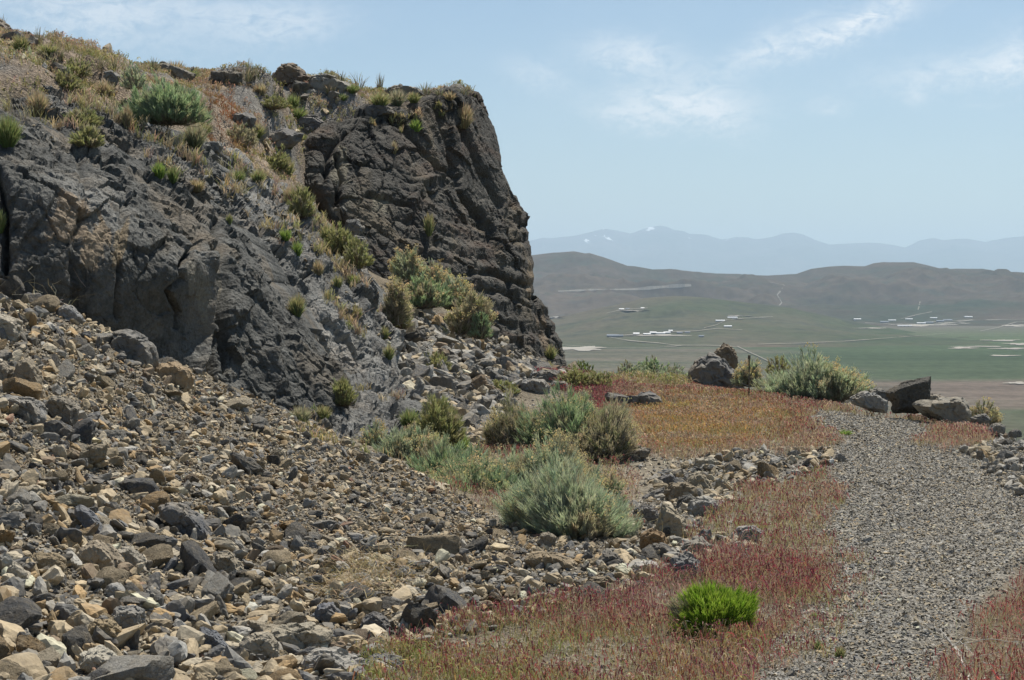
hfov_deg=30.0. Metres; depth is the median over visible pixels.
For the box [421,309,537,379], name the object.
broken stones
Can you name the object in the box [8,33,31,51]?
grass tuft
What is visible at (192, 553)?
stone
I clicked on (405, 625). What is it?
boulder
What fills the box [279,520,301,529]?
stone
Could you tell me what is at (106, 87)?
grass tuft
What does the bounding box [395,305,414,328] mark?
shrub
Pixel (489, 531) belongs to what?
stone
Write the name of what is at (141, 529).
stone
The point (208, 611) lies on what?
stone
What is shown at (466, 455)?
shrub
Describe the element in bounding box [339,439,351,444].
stone
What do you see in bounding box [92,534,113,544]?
stone
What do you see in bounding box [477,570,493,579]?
stone
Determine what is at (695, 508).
boulder
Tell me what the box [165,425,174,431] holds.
stone
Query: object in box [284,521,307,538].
stone
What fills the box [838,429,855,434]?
grass tuft
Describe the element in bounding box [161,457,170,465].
stone
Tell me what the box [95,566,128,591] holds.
stone
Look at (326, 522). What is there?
stone
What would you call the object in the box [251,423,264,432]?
stone
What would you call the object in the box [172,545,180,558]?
stone
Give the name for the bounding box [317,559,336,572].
stone
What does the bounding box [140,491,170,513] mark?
stone
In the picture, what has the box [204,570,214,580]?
stone
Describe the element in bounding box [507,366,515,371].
stone
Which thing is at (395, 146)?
grass tuft
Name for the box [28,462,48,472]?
stone
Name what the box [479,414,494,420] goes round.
stone
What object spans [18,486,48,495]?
stone
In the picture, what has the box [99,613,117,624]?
stone
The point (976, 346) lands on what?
salt pan
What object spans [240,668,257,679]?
stone
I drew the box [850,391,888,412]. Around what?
boulder
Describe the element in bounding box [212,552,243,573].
boulder
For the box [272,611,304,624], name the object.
stone
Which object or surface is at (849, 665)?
loose stones
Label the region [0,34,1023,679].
ground
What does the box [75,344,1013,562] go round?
larger stones
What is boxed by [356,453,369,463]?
stone
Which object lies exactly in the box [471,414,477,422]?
stone
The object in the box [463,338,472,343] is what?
stone
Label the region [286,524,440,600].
dry weed
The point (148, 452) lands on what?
stone
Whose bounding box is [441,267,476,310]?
shrub
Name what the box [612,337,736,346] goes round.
dirt road
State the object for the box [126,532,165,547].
stone
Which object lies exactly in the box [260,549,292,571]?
stone
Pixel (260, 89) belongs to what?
grass tuft
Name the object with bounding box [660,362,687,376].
shrub
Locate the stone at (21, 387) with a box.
[2,377,42,399]
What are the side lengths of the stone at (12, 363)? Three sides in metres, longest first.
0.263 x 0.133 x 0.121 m
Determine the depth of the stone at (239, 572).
10.09 m
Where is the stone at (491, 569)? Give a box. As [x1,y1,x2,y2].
[482,566,498,574]
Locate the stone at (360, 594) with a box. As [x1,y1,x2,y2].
[327,582,376,601]
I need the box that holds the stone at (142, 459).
[135,455,147,465]
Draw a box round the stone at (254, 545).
[251,542,266,553]
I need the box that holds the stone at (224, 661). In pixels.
[218,658,230,665]
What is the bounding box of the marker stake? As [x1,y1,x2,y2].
[748,355,750,394]
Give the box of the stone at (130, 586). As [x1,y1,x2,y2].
[123,582,139,591]
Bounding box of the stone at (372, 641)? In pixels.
[367,638,378,643]
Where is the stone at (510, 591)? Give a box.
[505,587,517,598]
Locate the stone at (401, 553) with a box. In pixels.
[393,550,418,559]
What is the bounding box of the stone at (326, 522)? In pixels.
[314,520,335,526]
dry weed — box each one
[12,267,85,305]
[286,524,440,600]
[654,470,743,536]
[897,565,1023,678]
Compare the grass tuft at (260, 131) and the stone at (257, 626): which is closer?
the stone at (257, 626)
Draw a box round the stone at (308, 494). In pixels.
[304,491,315,498]
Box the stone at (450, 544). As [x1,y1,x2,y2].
[406,535,459,554]
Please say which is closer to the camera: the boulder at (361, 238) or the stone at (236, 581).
the stone at (236, 581)
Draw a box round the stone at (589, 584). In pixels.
[577,581,609,607]
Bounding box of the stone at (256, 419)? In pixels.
[250,415,268,426]
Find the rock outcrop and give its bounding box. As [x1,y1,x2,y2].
[331,370,427,438]
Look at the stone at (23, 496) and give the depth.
10.28 m
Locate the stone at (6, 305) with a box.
[2,302,11,311]
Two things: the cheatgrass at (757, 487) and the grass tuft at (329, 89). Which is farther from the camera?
the grass tuft at (329, 89)
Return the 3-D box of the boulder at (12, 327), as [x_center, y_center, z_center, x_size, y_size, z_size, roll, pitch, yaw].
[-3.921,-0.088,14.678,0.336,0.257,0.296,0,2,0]
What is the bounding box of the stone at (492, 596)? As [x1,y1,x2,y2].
[486,591,502,605]
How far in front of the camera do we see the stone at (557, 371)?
29.70 m
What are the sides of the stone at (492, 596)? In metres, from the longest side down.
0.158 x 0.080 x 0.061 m
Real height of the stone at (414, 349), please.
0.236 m
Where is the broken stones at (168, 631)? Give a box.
[0,279,661,679]
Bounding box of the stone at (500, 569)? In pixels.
[497,566,505,573]
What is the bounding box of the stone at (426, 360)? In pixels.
[420,357,430,364]
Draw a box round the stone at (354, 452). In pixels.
[351,449,359,456]
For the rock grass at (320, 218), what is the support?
on the rock slab at (342, 343)
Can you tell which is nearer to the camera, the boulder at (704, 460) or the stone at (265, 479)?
the stone at (265, 479)
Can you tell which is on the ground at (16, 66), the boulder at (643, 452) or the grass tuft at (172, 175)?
the boulder at (643, 452)
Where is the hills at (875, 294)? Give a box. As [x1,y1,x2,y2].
[531,251,1023,325]
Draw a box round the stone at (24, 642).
[16,635,45,651]
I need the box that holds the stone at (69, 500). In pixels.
[54,494,94,507]
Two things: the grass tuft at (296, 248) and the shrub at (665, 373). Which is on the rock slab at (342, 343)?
the grass tuft at (296, 248)
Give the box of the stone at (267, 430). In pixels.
[261,425,274,436]
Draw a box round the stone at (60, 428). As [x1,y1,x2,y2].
[41,420,73,440]
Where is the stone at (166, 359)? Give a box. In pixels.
[159,356,174,362]
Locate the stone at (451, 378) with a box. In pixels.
[447,376,461,381]
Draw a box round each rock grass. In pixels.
[0,82,212,177]
[213,140,383,338]
[292,382,457,475]
[370,86,475,132]
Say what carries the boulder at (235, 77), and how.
on the ground at (16, 66)
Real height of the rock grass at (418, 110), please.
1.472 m
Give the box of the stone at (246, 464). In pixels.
[230,452,264,474]
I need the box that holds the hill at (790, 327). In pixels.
[551,296,994,346]
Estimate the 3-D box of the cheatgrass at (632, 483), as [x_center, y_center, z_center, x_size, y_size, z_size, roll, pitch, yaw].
[0.317,1.163,17.523,1.855,0.313,9.122,0,2,0]
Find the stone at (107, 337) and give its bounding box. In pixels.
[91,333,113,343]
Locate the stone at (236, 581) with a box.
[230,577,251,586]
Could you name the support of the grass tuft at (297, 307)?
on the rock slab at (180, 273)
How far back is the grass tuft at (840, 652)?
8.84 m
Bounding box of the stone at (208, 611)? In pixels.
[185,601,217,628]
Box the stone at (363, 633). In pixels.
[352,628,367,639]
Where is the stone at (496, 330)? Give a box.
[486,326,499,338]
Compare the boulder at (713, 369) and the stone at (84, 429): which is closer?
the stone at (84, 429)
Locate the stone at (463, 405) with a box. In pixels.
[456,402,467,409]
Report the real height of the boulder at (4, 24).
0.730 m
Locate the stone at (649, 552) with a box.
[640,544,661,559]
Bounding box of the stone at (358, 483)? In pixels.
[354,480,366,486]
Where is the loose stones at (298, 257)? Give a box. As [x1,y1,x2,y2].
[220,149,390,344]
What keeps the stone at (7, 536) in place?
on the ground at (16, 66)
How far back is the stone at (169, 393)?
15.44 m
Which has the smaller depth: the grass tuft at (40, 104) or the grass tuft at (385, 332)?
the grass tuft at (40, 104)
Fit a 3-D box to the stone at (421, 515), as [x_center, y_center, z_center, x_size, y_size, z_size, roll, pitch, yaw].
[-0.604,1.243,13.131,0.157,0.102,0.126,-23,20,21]
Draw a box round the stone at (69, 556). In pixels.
[60,553,72,560]
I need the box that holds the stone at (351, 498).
[346,495,358,502]
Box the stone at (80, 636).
[61,625,93,658]
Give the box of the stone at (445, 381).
[429,376,456,393]
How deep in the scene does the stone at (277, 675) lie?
7.77 m
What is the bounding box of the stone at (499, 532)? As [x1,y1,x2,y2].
[492,529,508,537]
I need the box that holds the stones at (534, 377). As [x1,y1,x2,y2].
[404,320,547,445]
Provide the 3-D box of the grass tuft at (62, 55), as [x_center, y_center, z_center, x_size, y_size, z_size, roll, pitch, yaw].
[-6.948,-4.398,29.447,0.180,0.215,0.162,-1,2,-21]
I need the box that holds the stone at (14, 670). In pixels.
[0,658,35,679]
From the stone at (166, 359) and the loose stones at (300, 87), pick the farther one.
the loose stones at (300, 87)
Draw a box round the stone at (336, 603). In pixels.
[327,599,340,609]
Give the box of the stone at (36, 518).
[28,513,57,529]
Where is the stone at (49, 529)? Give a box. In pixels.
[43,522,59,535]
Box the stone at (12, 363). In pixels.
[7,360,16,366]
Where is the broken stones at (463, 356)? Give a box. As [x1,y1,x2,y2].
[379,285,565,443]
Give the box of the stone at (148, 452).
[128,450,152,457]
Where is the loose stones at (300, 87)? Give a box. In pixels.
[0,30,355,186]
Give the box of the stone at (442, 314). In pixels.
[437,313,450,321]
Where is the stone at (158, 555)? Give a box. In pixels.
[140,543,172,567]
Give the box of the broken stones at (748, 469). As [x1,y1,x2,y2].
[613,444,845,574]
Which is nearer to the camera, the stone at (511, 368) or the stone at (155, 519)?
the stone at (155, 519)
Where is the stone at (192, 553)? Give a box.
[179,540,216,574]
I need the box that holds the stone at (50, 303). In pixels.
[30,294,59,312]
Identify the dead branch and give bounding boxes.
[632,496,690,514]
[920,620,1022,678]
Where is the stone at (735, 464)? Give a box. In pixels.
[725,459,741,471]
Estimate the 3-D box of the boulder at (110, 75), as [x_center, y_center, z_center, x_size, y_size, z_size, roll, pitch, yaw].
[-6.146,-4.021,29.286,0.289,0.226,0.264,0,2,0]
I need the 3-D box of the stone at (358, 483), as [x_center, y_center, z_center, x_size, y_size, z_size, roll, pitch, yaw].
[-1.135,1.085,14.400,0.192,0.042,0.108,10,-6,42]
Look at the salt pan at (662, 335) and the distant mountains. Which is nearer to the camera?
the salt pan at (662, 335)
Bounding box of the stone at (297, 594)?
[293,590,303,599]
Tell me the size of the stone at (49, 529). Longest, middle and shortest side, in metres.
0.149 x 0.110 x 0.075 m
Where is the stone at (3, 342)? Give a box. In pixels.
[0,339,6,349]
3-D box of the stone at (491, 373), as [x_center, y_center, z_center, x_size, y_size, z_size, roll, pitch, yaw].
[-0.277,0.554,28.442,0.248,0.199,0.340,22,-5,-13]
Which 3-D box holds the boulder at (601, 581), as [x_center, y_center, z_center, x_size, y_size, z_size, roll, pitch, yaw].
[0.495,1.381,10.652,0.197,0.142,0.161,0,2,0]
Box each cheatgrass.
[0,26,473,188]
[345,538,845,679]
[434,436,644,530]
[535,366,996,468]
[600,369,696,387]
[678,460,861,594]
[714,545,881,671]
[761,634,910,679]
[908,420,992,453]
[917,566,1023,679]
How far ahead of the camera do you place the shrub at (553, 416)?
19.18 m
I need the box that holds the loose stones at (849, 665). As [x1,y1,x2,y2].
[351,366,1023,679]
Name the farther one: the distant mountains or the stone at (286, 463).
the distant mountains
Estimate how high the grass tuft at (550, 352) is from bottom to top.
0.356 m
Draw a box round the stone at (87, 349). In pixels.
[77,343,94,358]
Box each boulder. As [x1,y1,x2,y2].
[0,19,11,30]
[0,312,23,341]
[0,361,13,380]
[2,394,47,423]
[6,561,32,588]
[12,358,45,398]
[35,552,67,576]
[45,395,79,425]
[56,304,85,323]
[74,505,102,533]
[77,539,124,568]
[78,443,107,465]
[78,644,117,673]
[88,619,122,647]
[101,70,119,82]
[110,329,158,368]
[112,604,146,628]
[118,545,146,571]
[155,61,195,81]
[155,361,194,389]
[158,502,211,538]
[199,627,228,648]
[208,141,223,153]
[210,70,242,84]
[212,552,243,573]
[232,112,256,126]
[239,631,279,658]
[252,660,266,674]
[267,128,303,149]
[271,63,310,85]
[271,621,332,649]
[295,115,325,130]
[299,646,365,670]
[309,74,350,93]
[312,601,343,624]
[333,205,347,219]
[343,219,364,235]
[354,235,369,252]
[359,611,391,629]
[364,105,395,115]
[364,653,404,668]
[385,84,425,96]
[398,618,436,632]
[511,521,521,529]
[519,377,550,393]
[524,551,577,569]
[536,370,557,381]
[536,532,556,545]
[550,381,568,389]
[586,575,615,589]
[596,552,623,562]
[604,391,661,406]
[623,445,650,461]
[630,560,660,573]
[633,503,658,523]
[639,528,667,549]
[642,487,664,500]
[652,542,671,554]
[654,502,688,537]
[659,474,677,484]
[664,481,697,501]
[666,550,704,584]
[676,494,695,508]
[679,535,711,553]
[686,471,711,489]
[687,352,746,389]
[687,495,719,515]
[693,457,718,466]
[714,343,737,369]
[734,525,762,541]
[819,458,829,465]
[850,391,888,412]
[867,388,888,400]
[885,376,930,413]
[912,396,971,424]
[930,393,943,399]
[970,413,990,427]
[988,423,1005,436]
[1008,429,1021,437]
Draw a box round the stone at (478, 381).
[470,374,487,388]
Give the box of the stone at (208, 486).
[201,484,216,492]
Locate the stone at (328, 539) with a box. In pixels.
[321,534,340,542]
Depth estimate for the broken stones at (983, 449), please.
18.45 m
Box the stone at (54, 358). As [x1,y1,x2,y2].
[51,353,59,366]
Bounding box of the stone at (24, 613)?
[0,596,41,629]
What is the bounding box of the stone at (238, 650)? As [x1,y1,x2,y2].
[230,647,250,655]
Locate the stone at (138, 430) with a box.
[135,426,151,437]
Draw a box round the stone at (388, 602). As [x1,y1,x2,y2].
[381,596,402,609]
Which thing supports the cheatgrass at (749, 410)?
on the ground at (16, 66)
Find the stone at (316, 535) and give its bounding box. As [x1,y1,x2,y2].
[308,532,321,539]
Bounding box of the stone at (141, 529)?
[136,526,149,533]
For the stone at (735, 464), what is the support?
on the ground at (16, 66)
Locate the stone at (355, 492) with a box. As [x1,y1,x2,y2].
[350,489,362,496]
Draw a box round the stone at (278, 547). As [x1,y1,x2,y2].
[266,545,283,549]
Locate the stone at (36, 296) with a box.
[24,293,43,302]
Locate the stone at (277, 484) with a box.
[270,481,284,487]
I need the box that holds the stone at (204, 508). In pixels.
[194,505,208,512]
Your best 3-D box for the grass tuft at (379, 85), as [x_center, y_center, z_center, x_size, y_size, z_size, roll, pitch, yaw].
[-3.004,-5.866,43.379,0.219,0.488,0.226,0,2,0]
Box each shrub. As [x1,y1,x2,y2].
[13,45,36,62]
[39,48,59,64]
[113,69,213,128]
[119,61,149,89]
[225,122,258,147]
[355,417,391,447]
[369,418,430,459]
[380,275,416,325]
[387,243,426,286]
[387,420,454,460]
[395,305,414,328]
[405,271,457,309]
[405,433,482,473]
[415,257,450,290]
[422,437,501,480]
[432,451,524,496]
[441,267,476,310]
[443,284,498,335]
[462,442,495,463]
[467,310,493,339]
[475,388,537,451]
[480,443,526,481]
[487,449,643,539]
[507,379,607,451]
[509,424,627,486]
[546,394,643,463]
[566,386,598,412]
[568,360,593,371]
[597,464,629,507]
[610,359,641,375]
[629,353,669,375]
[633,365,649,375]
[657,369,679,375]
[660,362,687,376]
[661,576,762,639]
[730,357,765,387]
[750,342,879,404]
[762,355,794,375]
[969,396,1002,424]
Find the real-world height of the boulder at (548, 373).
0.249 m
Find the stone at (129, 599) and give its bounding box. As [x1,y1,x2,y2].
[119,590,149,605]
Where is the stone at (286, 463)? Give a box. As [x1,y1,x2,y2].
[279,458,291,468]
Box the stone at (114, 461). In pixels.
[108,456,123,466]
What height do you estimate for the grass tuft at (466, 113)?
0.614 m
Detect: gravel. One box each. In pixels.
[615,439,820,503]
[738,409,1023,679]
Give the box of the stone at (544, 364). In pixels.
[536,362,551,369]
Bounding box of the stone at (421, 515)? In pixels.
[412,512,437,523]
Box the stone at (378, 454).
[375,452,389,458]
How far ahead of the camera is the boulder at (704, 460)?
18.31 m
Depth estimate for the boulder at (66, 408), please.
12.79 m
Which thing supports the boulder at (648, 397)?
on the ground at (16, 66)
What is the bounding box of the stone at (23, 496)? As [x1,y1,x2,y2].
[5,489,33,506]
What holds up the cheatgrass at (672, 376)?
on the ground at (16, 66)
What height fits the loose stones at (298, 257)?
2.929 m
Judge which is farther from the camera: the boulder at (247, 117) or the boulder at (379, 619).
the boulder at (247, 117)
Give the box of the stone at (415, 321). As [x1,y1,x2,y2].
[411,318,417,329]
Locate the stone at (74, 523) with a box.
[70,519,80,527]
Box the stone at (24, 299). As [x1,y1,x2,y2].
[21,294,28,302]
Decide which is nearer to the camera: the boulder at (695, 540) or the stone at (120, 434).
the boulder at (695, 540)
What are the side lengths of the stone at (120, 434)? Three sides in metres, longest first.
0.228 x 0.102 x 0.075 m
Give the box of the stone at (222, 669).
[200,660,241,679]
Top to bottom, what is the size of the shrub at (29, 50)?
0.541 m
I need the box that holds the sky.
[0,0,1023,246]
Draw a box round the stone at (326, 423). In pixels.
[316,418,331,429]
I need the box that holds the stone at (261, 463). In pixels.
[256,460,264,469]
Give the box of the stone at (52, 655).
[38,647,60,667]
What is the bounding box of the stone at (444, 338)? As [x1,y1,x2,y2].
[434,334,458,343]
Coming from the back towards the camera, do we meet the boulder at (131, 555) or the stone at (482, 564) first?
the stone at (482, 564)
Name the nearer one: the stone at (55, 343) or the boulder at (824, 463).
the stone at (55, 343)
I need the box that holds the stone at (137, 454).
[128,452,148,458]
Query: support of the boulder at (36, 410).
on the ground at (16, 66)
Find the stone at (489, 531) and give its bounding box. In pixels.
[486,528,493,534]
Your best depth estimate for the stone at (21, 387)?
12.94 m
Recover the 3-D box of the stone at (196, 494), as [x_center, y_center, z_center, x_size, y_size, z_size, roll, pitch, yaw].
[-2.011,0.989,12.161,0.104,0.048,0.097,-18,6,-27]
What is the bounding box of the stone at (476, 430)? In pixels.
[471,426,484,433]
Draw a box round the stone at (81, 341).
[74,336,87,344]
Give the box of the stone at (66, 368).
[57,359,74,379]
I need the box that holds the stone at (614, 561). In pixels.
[605,559,619,565]
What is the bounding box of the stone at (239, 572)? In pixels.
[236,570,246,576]
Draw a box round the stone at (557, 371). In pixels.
[540,369,560,377]
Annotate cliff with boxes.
[302,85,567,367]
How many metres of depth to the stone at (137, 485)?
11.61 m
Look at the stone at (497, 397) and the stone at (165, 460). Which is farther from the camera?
the stone at (497, 397)
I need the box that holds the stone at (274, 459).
[267,455,280,465]
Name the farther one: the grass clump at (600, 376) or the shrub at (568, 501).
the grass clump at (600, 376)
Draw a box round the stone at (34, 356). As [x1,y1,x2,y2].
[31,355,44,369]
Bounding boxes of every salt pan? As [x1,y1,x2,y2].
[562,346,605,350]
[638,334,689,335]
[891,324,954,325]
[945,322,968,323]
[950,346,1000,346]
[991,348,1022,348]
[1001,324,1023,326]
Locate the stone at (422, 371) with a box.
[411,365,430,377]
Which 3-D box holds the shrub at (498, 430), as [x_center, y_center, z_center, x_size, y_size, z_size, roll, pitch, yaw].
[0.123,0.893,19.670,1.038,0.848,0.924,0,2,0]
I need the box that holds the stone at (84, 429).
[72,418,95,444]
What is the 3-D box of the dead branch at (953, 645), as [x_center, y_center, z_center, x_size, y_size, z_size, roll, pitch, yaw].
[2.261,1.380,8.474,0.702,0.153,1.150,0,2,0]
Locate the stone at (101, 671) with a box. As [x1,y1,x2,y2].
[86,667,110,679]
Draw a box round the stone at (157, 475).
[148,468,165,484]
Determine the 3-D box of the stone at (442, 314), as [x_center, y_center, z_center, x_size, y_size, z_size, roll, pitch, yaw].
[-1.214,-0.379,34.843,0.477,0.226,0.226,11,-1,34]
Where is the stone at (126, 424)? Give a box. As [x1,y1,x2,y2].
[122,420,129,428]
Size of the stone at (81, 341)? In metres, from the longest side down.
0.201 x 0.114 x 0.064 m
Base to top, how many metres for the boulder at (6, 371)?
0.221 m
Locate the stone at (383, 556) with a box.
[369,553,392,563]
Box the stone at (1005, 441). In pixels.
[998,439,1012,444]
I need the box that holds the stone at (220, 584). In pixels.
[201,571,233,599]
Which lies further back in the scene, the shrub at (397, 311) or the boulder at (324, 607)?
the shrub at (397, 311)
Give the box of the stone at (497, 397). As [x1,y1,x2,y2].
[492,394,502,402]
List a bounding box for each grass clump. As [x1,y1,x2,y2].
[53,65,83,90]
[64,106,104,126]
[65,57,92,78]
[67,124,105,147]
[255,92,292,110]
[266,143,290,170]
[287,184,318,217]
[322,220,358,254]
[330,374,358,406]
[341,235,374,268]
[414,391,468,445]
[424,351,451,370]
[492,378,520,394]
[554,364,595,388]
[586,371,614,388]
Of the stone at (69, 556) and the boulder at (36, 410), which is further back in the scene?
the boulder at (36, 410)
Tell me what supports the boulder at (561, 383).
on the ground at (16, 66)
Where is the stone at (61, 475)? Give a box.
[46,470,68,481]
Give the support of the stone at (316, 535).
on the ground at (16, 66)
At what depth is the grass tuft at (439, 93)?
40.80 m
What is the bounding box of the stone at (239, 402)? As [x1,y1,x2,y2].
[225,397,252,408]
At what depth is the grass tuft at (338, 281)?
25.38 m
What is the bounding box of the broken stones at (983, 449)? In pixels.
[959,433,1023,495]
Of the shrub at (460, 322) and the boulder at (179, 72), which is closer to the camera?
the shrub at (460, 322)
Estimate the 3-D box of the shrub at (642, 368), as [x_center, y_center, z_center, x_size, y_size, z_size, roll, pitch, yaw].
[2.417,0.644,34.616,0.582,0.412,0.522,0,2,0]
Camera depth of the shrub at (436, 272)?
34.50 m
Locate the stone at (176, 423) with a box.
[159,419,182,427]
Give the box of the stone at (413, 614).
[399,603,436,628]
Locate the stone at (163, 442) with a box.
[157,438,171,445]
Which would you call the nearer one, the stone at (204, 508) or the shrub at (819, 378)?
the stone at (204, 508)
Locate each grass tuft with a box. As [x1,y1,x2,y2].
[0,112,26,147]
[0,209,7,232]
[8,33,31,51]
[25,88,53,116]
[31,26,45,44]
[33,42,63,55]
[56,47,67,60]
[82,52,109,69]
[93,80,118,96]
[106,56,122,70]
[120,105,134,127]
[146,57,161,69]
[149,161,168,178]
[165,164,180,183]
[167,60,191,70]
[177,122,210,147]
[184,67,201,76]
[190,178,207,191]
[197,119,214,135]
[226,212,232,224]
[230,59,258,81]
[230,168,247,181]
[245,62,258,80]
[248,167,269,182]
[253,121,267,137]
[254,81,268,94]
[278,228,292,240]
[281,156,295,176]
[282,184,301,203]
[286,293,306,316]
[287,93,300,108]
[287,405,315,421]
[290,242,303,256]
[292,105,310,118]
[312,259,326,275]
[316,404,332,419]
[318,222,337,239]
[323,85,337,93]
[331,274,345,287]
[336,70,347,80]
[339,93,348,100]
[344,273,359,283]
[346,84,362,93]
[348,72,368,87]
[367,90,393,105]
[375,73,384,88]
[381,325,391,338]
[382,344,395,359]
[385,89,408,105]
[392,139,398,153]
[395,407,419,427]
[405,91,421,102]
[410,118,423,131]
[413,82,433,94]
[423,211,434,235]
[432,89,446,95]
[444,90,455,100]
[451,433,472,449]
[454,85,472,94]
[457,101,473,128]
[545,343,556,358]
[813,639,827,649]
[833,644,845,657]
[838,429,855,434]
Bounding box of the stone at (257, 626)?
[249,620,279,631]
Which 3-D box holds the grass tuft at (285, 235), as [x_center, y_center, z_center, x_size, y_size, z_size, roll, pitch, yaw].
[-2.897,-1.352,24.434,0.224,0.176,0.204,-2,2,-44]
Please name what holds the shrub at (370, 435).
on the ground at (16, 66)
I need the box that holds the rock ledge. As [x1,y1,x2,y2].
[0,85,250,218]
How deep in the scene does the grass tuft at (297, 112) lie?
39.81 m
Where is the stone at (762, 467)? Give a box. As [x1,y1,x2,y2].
[757,462,778,477]
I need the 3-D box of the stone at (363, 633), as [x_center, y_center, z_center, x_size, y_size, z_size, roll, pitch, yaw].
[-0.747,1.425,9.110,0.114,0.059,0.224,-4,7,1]
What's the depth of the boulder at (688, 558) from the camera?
11.00 m
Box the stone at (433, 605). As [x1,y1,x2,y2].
[425,602,437,608]
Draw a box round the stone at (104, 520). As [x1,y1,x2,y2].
[96,514,115,530]
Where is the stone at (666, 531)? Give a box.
[662,527,669,537]
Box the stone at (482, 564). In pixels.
[463,560,486,569]
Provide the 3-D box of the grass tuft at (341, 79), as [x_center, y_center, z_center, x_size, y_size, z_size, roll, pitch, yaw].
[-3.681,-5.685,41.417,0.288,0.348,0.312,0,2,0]
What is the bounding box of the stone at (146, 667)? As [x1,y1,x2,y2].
[93,655,175,679]
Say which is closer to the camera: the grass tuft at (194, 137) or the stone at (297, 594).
the stone at (297, 594)
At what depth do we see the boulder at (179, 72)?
35.89 m
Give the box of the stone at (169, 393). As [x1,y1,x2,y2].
[163,390,182,396]
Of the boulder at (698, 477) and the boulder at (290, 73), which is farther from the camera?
the boulder at (290, 73)
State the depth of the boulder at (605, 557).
11.56 m
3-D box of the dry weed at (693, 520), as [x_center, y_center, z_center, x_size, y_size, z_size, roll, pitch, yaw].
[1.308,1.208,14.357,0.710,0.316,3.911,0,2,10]
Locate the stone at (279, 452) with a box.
[269,449,284,456]
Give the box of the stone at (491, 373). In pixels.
[485,369,499,378]
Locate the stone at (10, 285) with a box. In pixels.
[0,275,24,299]
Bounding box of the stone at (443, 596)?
[423,584,466,613]
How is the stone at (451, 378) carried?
on the ground at (16, 66)
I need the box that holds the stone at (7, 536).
[0,530,14,542]
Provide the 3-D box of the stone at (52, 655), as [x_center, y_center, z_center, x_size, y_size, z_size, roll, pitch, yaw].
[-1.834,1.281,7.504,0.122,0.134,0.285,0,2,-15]
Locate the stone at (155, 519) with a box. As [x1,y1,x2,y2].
[142,508,165,525]
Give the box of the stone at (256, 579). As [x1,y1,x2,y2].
[238,572,261,588]
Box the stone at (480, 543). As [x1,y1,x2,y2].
[462,536,487,552]
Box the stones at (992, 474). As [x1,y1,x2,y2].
[965,439,1023,496]
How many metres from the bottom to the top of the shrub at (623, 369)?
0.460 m
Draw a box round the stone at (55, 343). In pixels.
[50,340,59,346]
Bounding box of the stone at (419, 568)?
[412,563,424,570]
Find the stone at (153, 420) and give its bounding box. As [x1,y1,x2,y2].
[147,415,158,427]
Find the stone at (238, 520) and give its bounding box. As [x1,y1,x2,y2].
[223,513,246,530]
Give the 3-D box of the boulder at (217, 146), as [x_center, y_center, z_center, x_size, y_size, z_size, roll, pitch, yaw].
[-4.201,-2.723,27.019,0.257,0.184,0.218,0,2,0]
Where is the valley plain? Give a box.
[563,325,1023,440]
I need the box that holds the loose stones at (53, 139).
[32,97,209,178]
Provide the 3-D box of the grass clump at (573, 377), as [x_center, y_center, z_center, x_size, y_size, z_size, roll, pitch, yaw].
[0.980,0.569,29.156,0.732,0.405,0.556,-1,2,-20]
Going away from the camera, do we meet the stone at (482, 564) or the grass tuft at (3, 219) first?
the stone at (482, 564)
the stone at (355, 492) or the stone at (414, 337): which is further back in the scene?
the stone at (414, 337)
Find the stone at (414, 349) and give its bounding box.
[407,346,422,353]
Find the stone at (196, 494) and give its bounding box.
[190,491,202,496]
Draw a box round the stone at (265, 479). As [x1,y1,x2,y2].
[255,476,274,482]
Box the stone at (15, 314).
[11,311,18,318]
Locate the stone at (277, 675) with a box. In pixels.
[269,668,301,679]
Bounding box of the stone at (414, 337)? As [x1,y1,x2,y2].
[404,332,421,342]
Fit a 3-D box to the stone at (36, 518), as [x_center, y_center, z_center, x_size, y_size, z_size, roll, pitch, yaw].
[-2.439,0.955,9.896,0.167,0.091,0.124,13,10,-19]
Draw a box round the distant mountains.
[529,226,1023,275]
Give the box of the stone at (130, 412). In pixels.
[124,406,137,420]
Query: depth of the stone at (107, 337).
15.95 m
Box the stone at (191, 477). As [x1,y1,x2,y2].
[184,473,198,482]
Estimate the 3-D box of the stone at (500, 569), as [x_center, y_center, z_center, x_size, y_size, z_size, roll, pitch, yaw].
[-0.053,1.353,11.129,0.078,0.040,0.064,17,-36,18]
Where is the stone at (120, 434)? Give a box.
[100,430,126,439]
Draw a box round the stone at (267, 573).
[249,568,273,576]
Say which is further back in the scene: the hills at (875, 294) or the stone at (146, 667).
the hills at (875, 294)
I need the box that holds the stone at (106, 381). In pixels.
[95,375,113,387]
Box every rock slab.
[0,108,354,425]
[213,142,405,381]
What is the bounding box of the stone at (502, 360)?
[496,356,517,368]
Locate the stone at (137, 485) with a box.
[118,477,159,493]
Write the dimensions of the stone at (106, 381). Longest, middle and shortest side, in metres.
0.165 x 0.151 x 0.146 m
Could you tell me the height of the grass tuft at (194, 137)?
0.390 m
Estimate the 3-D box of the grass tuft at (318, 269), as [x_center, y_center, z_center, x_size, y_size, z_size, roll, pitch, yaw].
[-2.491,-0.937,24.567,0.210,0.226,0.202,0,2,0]
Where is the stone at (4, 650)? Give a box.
[0,635,10,659]
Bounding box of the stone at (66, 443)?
[62,440,69,448]
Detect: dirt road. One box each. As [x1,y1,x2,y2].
[558,284,690,291]
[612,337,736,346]
[627,328,741,334]
[773,333,941,343]
[865,319,971,324]
[932,319,1011,321]

